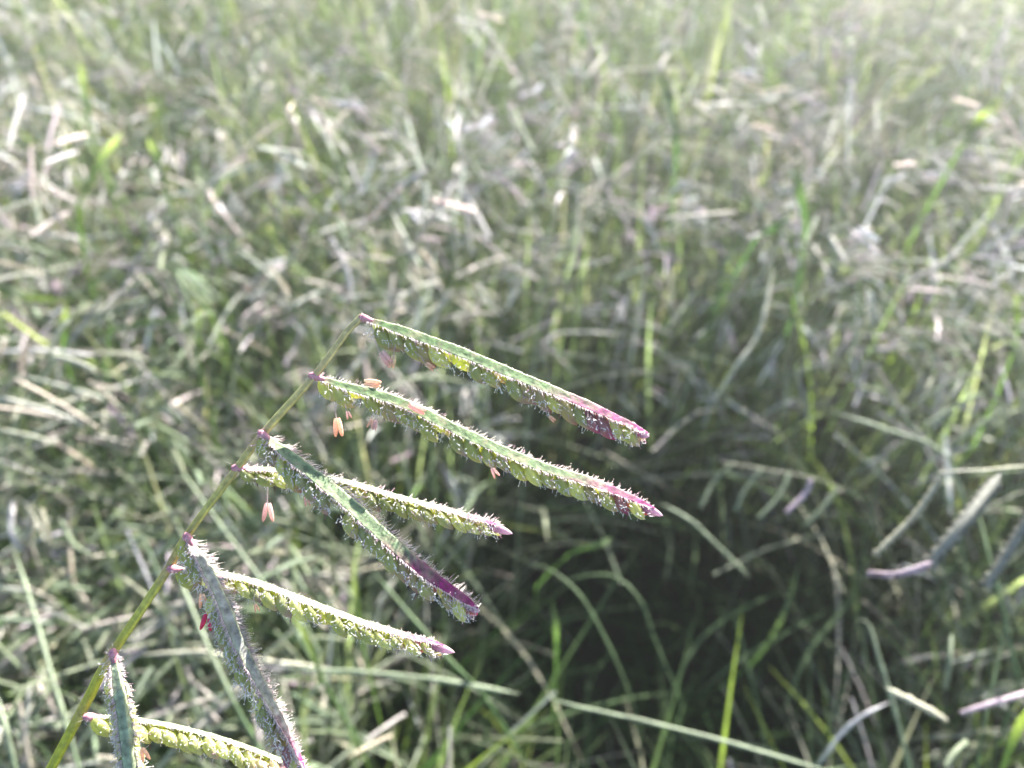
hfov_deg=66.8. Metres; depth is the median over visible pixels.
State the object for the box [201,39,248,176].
grass seedhead
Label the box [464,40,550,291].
grass seedhead
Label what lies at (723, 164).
grass seedhead
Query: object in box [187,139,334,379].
grass seedhead
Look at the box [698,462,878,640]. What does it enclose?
grass seedhead
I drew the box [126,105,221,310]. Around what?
grass seedhead
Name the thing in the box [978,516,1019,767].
grass stalk
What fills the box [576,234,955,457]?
grass seedhead
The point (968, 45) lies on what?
grass seedhead
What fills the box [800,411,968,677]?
grass stalk
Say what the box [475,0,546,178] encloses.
grass seedhead
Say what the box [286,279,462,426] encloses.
grass seedhead
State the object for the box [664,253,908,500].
grass seedhead
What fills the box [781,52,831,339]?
grass seedhead
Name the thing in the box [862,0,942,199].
grass seedhead
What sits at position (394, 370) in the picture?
grass seedhead
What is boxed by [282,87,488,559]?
grass seedhead
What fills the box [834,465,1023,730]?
grass seedhead
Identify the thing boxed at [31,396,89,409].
grass stalk
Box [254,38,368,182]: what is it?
grass seedhead
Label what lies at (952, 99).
grass seedhead
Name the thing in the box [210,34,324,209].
grass seedhead
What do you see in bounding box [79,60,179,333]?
grass leaf
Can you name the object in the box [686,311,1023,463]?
grass seedhead
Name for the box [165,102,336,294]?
grass seedhead
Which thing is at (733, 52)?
grass seedhead
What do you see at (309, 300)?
grass seedhead
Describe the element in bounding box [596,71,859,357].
grass seedhead
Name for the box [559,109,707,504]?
grass seedhead
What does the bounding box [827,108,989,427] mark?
grass leaf
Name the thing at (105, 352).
grass seedhead
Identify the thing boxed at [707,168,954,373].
grass seedhead
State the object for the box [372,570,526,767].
grass stalk
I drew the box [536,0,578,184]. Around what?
grass seedhead
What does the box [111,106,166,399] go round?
grass seedhead
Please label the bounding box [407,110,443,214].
grass seedhead
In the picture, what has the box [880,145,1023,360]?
grass seedhead
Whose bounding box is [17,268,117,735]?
grass seedhead
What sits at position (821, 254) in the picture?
grass seedhead
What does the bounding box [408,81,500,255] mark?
grass seedhead
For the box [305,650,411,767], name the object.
grass seedhead
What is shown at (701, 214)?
fallen raceme
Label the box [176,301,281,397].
grass seedhead
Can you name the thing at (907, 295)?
grass seedhead
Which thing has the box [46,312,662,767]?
flowering seedhead
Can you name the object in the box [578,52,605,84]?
fallen raceme
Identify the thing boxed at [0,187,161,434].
grass seedhead
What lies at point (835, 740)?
grass stalk
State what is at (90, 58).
grass seedhead
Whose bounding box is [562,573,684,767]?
grass stalk
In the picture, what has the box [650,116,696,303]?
grass seedhead
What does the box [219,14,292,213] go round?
grass seedhead
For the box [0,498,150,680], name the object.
grass seedhead
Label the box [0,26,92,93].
grass seedhead
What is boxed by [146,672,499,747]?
grass seedhead
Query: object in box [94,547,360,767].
grass seedhead
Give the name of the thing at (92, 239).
grass seedhead
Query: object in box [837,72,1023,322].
grass seedhead
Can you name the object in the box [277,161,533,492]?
grass seedhead
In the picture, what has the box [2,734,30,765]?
grass seedhead
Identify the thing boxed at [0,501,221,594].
grass seedhead
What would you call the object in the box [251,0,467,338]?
grass seedhead
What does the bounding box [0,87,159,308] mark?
grass seedhead
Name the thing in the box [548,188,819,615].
grass seedhead
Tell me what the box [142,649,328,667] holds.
grass stalk
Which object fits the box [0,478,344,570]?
grass seedhead
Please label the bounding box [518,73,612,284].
grass seedhead
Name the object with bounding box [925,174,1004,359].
grass seedhead
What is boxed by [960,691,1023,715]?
fallen raceme
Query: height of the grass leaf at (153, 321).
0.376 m
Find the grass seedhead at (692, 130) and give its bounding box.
[644,107,807,387]
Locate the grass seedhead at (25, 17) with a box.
[22,1,81,210]
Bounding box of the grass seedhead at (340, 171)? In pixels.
[310,106,412,604]
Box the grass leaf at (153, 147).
[148,138,253,415]
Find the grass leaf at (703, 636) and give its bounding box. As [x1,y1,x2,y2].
[660,589,811,719]
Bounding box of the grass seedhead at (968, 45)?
[866,11,1023,176]
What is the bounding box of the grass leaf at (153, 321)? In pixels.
[104,317,216,527]
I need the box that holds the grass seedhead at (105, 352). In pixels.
[67,348,399,539]
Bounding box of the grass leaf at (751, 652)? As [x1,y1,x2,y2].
[690,600,859,699]
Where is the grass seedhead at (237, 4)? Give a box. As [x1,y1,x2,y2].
[178,0,335,132]
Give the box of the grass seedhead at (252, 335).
[222,259,284,744]
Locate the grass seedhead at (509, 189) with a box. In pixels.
[469,148,601,524]
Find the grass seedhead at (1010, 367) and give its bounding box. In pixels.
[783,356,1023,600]
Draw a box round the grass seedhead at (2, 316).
[0,313,154,408]
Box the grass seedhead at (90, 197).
[0,84,231,443]
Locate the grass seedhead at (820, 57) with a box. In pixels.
[740,8,835,347]
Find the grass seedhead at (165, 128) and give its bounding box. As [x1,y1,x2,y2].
[153,107,206,244]
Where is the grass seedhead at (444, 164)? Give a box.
[422,154,530,312]
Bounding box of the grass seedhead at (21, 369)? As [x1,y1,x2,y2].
[0,319,98,445]
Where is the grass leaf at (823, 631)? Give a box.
[780,559,868,719]
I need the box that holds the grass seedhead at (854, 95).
[833,44,857,322]
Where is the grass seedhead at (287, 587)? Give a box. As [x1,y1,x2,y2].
[266,561,342,700]
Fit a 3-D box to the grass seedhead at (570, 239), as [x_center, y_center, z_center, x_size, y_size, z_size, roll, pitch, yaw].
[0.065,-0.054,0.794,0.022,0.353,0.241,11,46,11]
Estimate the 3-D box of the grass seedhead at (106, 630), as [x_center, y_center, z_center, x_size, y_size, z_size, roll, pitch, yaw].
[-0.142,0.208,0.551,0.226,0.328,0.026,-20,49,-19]
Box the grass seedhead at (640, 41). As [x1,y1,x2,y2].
[631,0,646,138]
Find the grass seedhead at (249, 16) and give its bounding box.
[211,0,301,289]
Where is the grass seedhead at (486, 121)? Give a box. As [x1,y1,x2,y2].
[460,102,606,383]
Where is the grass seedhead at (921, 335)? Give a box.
[679,323,975,448]
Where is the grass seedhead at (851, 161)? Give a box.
[809,153,868,364]
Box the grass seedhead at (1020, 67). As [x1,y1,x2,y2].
[710,61,1023,322]
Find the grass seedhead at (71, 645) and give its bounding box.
[46,565,163,687]
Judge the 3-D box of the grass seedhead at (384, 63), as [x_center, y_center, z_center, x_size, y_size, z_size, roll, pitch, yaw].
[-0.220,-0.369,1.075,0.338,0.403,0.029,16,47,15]
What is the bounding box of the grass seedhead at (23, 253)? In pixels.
[0,230,282,542]
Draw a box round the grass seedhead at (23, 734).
[0,647,169,767]
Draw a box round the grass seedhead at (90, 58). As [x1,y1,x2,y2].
[18,0,171,157]
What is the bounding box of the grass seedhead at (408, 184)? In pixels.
[364,156,562,364]
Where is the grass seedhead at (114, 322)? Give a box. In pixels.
[41,302,287,493]
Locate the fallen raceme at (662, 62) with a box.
[653,52,668,75]
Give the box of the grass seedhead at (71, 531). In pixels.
[0,529,441,692]
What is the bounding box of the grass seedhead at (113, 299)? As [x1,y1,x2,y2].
[0,226,223,716]
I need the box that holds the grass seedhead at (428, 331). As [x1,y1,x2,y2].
[283,288,495,706]
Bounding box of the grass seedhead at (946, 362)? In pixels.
[857,350,967,448]
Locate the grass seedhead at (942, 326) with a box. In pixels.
[910,305,1007,525]
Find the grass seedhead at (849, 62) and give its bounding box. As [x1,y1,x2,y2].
[763,19,872,459]
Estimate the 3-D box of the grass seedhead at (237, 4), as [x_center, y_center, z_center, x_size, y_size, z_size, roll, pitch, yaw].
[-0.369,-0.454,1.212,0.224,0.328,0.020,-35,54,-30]
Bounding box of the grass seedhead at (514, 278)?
[466,275,707,462]
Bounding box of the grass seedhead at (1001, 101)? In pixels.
[981,93,1022,347]
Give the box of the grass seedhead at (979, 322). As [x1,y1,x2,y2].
[685,292,1023,489]
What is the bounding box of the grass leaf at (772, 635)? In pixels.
[666,561,799,749]
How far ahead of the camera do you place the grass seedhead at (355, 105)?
0.62 m
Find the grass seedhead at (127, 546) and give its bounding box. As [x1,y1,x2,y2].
[113,528,377,652]
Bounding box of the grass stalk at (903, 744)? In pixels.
[859,620,911,767]
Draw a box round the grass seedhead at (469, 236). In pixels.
[343,174,482,415]
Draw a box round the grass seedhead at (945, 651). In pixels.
[858,650,1023,704]
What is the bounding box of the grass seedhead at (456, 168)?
[447,115,466,623]
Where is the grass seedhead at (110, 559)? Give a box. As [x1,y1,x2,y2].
[47,519,374,602]
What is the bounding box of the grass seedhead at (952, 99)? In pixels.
[929,78,960,210]
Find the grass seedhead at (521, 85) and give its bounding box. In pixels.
[440,59,563,298]
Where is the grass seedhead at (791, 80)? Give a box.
[774,52,840,265]
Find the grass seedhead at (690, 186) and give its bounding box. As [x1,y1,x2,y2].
[667,180,721,423]
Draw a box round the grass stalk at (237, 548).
[168,452,371,767]
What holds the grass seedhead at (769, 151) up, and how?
on the ground at (590, 654)
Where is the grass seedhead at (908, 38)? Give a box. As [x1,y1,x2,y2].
[854,18,1014,272]
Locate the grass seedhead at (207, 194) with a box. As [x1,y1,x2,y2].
[157,174,399,425]
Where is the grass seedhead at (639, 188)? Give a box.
[609,166,722,355]
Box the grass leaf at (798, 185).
[712,168,807,499]
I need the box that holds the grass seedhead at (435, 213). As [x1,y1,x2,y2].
[339,182,454,764]
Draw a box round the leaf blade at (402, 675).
[282,667,518,693]
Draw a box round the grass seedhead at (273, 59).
[258,0,317,214]
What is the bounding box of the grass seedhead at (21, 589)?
[0,576,274,752]
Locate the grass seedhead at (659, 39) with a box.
[548,21,703,201]
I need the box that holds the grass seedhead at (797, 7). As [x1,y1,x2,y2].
[718,0,802,174]
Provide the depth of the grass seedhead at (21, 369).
0.42 m
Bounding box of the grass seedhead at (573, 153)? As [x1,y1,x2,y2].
[539,140,601,377]
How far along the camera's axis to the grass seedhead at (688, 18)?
0.87 m
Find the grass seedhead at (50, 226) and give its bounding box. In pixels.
[8,190,102,627]
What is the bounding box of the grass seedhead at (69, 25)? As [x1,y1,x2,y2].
[1,0,171,151]
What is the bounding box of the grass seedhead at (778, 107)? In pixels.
[505,59,837,314]
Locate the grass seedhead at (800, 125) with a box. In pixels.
[780,58,850,295]
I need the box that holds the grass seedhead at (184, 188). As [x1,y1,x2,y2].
[152,165,332,320]
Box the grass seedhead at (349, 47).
[310,18,500,346]
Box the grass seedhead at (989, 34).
[887,14,1022,57]
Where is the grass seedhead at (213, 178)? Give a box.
[166,120,308,466]
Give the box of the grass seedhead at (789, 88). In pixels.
[762,81,867,272]
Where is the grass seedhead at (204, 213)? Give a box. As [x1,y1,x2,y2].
[70,199,258,522]
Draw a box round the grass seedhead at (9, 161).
[0,152,310,462]
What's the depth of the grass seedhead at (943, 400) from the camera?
0.54 m
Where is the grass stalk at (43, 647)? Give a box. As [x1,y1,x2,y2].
[12,545,80,767]
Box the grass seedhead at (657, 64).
[637,57,676,184]
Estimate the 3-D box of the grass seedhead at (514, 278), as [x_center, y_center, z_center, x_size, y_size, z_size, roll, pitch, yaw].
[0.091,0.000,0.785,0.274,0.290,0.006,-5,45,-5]
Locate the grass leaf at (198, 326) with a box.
[195,305,287,556]
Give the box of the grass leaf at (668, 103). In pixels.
[632,74,677,407]
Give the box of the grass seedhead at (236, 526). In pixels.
[115,507,339,636]
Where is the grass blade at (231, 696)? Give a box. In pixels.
[182,587,263,757]
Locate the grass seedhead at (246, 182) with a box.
[210,144,377,301]
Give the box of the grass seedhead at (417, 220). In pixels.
[410,206,459,637]
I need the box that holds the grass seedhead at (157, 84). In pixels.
[119,42,189,228]
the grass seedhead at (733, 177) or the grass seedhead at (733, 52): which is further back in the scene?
the grass seedhead at (733, 52)
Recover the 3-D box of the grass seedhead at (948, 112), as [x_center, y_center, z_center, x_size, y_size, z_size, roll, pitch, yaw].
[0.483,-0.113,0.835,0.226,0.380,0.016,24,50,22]
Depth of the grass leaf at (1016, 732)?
0.33 m
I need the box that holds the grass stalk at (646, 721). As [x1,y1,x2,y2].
[546,697,817,767]
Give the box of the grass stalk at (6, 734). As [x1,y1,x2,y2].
[0,703,17,767]
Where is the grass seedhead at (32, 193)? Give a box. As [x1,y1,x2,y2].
[26,134,152,623]
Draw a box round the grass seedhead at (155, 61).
[146,0,200,257]
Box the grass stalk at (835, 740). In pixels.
[815,702,889,766]
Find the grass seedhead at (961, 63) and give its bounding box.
[819,51,1023,188]
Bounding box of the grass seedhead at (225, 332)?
[96,293,292,685]
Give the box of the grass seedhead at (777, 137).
[752,124,860,462]
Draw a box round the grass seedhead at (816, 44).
[750,29,824,146]
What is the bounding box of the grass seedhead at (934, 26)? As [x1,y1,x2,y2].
[706,1,1000,236]
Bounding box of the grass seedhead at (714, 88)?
[561,66,763,317]
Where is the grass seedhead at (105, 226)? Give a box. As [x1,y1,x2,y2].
[0,146,140,265]
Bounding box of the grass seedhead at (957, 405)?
[862,330,1015,632]
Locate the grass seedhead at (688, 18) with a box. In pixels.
[674,0,697,346]
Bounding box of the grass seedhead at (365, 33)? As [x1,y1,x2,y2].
[319,0,439,190]
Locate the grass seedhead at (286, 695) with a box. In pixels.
[274,617,300,756]
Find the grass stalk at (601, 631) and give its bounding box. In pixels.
[542,565,640,767]
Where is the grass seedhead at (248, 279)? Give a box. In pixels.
[139,214,498,585]
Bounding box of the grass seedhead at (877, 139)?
[708,136,890,431]
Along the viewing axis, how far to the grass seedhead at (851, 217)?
0.61 m
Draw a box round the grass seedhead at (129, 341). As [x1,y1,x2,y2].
[119,316,208,550]
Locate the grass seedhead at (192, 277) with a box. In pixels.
[173,266,231,444]
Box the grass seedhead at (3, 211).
[0,183,41,723]
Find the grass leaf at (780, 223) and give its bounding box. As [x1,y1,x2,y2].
[678,213,791,510]
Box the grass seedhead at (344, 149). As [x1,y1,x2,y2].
[292,104,362,259]
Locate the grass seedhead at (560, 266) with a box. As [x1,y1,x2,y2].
[447,258,591,393]
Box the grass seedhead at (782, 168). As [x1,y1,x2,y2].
[667,150,814,374]
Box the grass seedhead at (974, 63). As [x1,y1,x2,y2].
[829,28,1011,307]
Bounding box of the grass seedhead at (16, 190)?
[0,183,33,229]
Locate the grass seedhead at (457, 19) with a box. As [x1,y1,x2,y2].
[348,3,502,299]
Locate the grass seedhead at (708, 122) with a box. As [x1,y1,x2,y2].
[660,91,784,346]
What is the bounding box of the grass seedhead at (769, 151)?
[730,119,809,299]
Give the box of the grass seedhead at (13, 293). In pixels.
[0,285,75,478]
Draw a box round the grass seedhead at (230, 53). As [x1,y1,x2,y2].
[230,21,251,125]
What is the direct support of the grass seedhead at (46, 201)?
on the ground at (590, 654)
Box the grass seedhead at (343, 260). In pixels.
[262,234,415,476]
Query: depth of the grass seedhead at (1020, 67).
0.72 m
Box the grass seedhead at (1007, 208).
[839,182,1023,556]
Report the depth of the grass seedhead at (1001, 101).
0.86 m
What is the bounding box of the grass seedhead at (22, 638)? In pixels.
[0,605,335,674]
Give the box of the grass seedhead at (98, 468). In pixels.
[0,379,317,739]
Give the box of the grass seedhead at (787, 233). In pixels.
[751,199,899,649]
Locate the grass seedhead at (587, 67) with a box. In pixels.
[550,0,606,166]
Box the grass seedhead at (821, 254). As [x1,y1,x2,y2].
[759,222,887,330]
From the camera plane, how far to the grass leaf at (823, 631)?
0.54 m
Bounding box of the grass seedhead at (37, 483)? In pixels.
[0,464,305,549]
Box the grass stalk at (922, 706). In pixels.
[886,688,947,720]
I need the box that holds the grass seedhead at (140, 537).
[102,533,480,726]
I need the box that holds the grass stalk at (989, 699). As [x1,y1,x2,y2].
[975,601,1011,767]
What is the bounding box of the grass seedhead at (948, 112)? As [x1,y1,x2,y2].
[913,86,1023,396]
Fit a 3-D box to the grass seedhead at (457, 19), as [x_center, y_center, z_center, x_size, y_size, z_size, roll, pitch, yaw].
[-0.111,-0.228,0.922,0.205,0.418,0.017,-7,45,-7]
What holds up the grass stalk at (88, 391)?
on the ground at (590, 654)
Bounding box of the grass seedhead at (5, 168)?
[0,162,270,359]
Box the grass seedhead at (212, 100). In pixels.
[207,1,242,163]
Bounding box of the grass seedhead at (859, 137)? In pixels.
[788,111,882,275]
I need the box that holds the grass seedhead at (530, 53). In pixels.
[419,17,577,331]
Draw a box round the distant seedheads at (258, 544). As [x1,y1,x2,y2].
[0,0,1023,767]
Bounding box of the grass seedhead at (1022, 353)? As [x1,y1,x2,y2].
[1005,325,1023,360]
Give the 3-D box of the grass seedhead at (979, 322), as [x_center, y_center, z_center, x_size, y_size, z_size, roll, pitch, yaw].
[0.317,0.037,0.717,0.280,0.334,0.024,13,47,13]
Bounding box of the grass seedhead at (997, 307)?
[684,280,1023,440]
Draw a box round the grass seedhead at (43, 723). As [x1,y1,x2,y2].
[0,717,71,759]
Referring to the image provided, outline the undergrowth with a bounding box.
[0,0,1023,767]
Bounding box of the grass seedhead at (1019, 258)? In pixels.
[793,256,1023,444]
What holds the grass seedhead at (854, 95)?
on the ground at (590, 654)
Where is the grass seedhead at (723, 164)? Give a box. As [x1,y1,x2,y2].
[687,131,762,287]
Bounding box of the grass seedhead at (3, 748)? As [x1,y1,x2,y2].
[0,700,85,764]
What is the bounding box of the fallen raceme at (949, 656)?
[942,634,953,689]
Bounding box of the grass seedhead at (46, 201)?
[15,158,97,392]
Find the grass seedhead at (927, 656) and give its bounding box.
[899,644,1023,670]
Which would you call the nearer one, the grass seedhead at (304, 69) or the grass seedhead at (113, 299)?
the grass seedhead at (113, 299)
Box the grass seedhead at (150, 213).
[142,201,239,361]
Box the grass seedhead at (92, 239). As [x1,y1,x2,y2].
[69,233,114,462]
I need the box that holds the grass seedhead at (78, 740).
[63,651,326,766]
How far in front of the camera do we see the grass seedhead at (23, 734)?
0.40 m
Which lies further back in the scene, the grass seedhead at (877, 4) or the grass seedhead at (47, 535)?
the grass seedhead at (877, 4)
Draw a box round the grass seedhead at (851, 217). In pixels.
[821,197,884,433]
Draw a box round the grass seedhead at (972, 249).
[758,235,1023,431]
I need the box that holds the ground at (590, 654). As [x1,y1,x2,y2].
[0,0,1023,767]
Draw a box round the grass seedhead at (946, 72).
[919,10,970,357]
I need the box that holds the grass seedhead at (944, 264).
[656,212,1023,534]
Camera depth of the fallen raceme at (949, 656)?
0.35 m
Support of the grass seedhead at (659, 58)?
on the ground at (590, 654)
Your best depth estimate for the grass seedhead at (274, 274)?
0.55 m
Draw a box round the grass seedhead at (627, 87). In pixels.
[611,76,647,155]
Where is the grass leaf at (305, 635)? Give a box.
[292,615,369,767]
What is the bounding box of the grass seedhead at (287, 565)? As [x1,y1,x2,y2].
[113,556,317,764]
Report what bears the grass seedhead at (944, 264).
on the ground at (590, 654)
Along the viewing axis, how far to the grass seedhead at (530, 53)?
0.87 m
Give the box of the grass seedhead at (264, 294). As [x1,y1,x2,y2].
[224,258,280,523]
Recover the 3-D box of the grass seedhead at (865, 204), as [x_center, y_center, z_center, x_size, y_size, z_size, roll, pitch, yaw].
[0.251,0.005,0.700,0.016,0.403,0.198,32,53,28]
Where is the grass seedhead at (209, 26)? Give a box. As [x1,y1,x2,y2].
[170,0,375,230]
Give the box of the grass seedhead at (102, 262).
[0,216,127,387]
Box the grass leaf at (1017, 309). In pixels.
[840,292,1020,599]
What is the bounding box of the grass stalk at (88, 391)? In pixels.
[27,374,424,766]
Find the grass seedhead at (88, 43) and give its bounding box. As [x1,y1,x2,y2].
[83,0,109,155]
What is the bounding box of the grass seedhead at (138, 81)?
[128,66,171,378]
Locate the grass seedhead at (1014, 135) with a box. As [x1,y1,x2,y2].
[953,98,1023,465]
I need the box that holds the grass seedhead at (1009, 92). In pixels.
[843,65,1023,213]
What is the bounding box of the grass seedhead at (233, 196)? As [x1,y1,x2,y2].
[229,194,287,316]
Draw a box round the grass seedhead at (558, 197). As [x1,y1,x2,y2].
[501,125,576,747]
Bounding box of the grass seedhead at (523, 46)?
[403,0,599,266]
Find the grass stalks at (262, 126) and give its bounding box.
[0,0,1023,767]
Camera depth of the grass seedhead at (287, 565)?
0.41 m
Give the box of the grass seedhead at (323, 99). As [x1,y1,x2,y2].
[319,86,342,284]
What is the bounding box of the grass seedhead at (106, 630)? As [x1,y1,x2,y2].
[69,596,460,696]
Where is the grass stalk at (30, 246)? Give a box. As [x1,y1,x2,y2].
[2,243,53,255]
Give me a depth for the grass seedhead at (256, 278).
0.57 m
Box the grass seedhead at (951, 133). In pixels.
[937,127,1017,421]
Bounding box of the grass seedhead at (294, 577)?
[262,505,325,640]
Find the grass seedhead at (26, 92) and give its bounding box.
[0,86,35,331]
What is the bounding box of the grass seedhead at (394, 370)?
[246,282,426,422]
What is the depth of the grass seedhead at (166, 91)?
0.93 m
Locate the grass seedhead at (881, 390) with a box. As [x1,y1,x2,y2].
[855,367,969,767]
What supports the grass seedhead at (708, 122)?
on the ground at (590, 654)
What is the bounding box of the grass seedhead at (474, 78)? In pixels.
[459,2,505,464]
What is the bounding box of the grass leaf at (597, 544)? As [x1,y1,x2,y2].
[535,538,611,694]
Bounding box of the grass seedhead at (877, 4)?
[814,0,879,312]
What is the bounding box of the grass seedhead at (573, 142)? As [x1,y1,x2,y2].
[542,114,577,220]
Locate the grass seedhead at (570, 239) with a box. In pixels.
[553,214,591,373]
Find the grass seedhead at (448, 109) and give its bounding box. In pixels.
[432,87,469,281]
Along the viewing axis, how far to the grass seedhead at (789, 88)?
0.79 m
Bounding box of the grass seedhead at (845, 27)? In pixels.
[734,1,860,323]
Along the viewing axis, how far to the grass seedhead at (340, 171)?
0.61 m
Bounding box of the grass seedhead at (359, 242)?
[305,212,392,383]
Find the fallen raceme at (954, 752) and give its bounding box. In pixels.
[943,739,968,767]
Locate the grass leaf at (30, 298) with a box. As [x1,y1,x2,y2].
[0,288,135,523]
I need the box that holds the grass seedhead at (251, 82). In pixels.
[242,50,309,527]
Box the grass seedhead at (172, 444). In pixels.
[132,414,203,531]
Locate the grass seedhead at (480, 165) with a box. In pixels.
[392,125,508,273]
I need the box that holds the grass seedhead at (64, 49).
[22,40,222,204]
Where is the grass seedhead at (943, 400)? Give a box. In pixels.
[834,358,980,488]
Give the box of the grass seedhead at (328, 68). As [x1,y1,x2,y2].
[292,52,523,322]
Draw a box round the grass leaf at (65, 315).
[61,305,159,516]
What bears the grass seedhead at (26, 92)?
on the ground at (590, 654)
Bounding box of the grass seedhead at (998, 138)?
[763,123,1022,366]
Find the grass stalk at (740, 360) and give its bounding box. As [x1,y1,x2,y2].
[712,269,772,403]
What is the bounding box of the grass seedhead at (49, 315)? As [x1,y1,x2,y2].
[7,306,75,578]
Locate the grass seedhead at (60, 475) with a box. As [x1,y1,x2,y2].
[48,399,95,766]
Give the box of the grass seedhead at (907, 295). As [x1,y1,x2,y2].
[794,281,958,425]
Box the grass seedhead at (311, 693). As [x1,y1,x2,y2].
[245,683,322,767]
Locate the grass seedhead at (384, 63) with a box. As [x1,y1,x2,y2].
[327,0,470,261]
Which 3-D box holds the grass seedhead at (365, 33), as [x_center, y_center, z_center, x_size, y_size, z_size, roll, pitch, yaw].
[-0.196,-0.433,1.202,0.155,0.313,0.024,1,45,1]
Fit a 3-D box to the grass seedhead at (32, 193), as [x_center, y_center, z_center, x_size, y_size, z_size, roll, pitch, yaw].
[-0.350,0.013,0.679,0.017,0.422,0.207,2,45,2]
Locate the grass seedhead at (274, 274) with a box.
[237,248,456,767]
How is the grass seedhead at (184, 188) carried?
on the ground at (590, 654)
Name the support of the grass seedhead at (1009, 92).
on the ground at (590, 654)
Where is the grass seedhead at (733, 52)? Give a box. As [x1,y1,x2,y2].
[698,26,794,150]
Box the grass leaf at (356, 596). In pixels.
[352,561,400,766]
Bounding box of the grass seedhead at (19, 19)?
[5,13,148,178]
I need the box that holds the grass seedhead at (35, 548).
[0,510,61,594]
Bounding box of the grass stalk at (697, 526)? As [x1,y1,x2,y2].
[660,503,749,576]
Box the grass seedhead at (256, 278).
[221,259,285,574]
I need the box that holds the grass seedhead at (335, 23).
[321,0,364,78]
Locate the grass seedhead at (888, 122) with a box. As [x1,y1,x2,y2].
[698,100,892,549]
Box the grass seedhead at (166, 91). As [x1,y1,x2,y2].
[71,39,169,175]
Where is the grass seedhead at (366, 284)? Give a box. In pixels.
[336,283,559,466]
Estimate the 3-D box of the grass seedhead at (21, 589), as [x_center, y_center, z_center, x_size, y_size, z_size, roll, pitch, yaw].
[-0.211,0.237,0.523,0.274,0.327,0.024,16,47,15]
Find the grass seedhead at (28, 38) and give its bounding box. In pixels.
[19,0,56,231]
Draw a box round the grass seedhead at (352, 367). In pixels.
[301,303,548,450]
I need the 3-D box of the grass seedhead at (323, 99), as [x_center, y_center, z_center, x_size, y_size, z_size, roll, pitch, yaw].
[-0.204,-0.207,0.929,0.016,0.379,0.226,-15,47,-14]
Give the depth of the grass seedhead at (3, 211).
0.52 m
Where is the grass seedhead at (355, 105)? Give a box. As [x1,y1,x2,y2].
[329,95,560,501]
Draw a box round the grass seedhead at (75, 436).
[0,406,151,470]
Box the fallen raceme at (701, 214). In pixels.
[661,211,734,220]
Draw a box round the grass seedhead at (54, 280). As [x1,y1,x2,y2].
[42,245,237,350]
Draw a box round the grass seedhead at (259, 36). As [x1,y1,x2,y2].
[253,2,289,159]
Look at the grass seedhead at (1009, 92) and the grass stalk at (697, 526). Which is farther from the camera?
the grass seedhead at (1009, 92)
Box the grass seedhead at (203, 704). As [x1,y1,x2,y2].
[178,634,238,767]
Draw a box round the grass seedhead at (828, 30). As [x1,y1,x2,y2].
[808,0,879,376]
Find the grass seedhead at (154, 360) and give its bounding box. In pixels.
[72,311,211,683]
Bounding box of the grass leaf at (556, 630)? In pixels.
[546,601,558,753]
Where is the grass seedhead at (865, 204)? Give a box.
[700,162,916,582]
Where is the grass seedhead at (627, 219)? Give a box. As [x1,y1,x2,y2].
[606,197,645,606]
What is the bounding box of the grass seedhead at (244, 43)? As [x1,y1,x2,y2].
[240,37,290,302]
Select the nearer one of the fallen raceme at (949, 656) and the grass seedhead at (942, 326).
the fallen raceme at (949, 656)
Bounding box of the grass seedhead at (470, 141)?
[433,122,505,290]
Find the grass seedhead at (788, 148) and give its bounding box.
[733,124,803,300]
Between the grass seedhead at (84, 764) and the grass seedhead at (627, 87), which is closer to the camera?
the grass seedhead at (84, 764)
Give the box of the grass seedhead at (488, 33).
[479,15,598,334]
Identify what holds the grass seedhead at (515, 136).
on the ground at (590, 654)
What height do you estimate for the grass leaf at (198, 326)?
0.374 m
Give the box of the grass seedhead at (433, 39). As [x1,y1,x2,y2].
[320,10,469,314]
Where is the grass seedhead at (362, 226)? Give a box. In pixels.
[260,186,475,544]
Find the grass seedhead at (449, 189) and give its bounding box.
[396,150,539,425]
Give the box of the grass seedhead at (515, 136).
[493,102,535,498]
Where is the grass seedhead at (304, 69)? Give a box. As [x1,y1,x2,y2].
[295,1,326,237]
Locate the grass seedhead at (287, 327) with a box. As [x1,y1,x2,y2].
[281,313,312,634]
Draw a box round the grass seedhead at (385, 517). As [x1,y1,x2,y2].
[263,462,420,558]
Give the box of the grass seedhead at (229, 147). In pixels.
[205,132,369,315]
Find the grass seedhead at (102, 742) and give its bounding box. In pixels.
[90,706,111,767]
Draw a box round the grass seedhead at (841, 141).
[706,129,874,265]
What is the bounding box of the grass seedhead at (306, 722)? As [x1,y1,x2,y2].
[189,715,327,766]
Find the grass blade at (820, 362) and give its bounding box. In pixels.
[692,306,841,703]
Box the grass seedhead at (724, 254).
[688,217,783,521]
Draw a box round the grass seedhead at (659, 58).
[641,21,675,148]
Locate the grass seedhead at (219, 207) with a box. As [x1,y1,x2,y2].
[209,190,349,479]
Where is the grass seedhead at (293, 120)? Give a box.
[286,103,379,423]
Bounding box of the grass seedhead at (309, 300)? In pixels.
[196,276,355,539]
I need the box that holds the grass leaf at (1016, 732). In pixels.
[1000,711,1023,767]
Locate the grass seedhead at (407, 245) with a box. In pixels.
[391,213,459,767]
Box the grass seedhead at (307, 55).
[272,0,354,182]
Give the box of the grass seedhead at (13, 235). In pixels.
[0,227,215,375]
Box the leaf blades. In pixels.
[0,0,1023,767]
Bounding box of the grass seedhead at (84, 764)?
[0,755,191,767]
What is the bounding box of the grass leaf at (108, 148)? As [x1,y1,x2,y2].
[76,132,194,437]
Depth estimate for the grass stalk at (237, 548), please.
0.42 m
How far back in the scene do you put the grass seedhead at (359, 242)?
0.55 m
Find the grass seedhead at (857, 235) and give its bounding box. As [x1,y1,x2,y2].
[674,211,880,423]
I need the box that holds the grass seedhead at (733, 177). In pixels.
[585,147,763,459]
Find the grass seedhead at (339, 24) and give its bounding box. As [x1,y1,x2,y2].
[306,0,363,185]

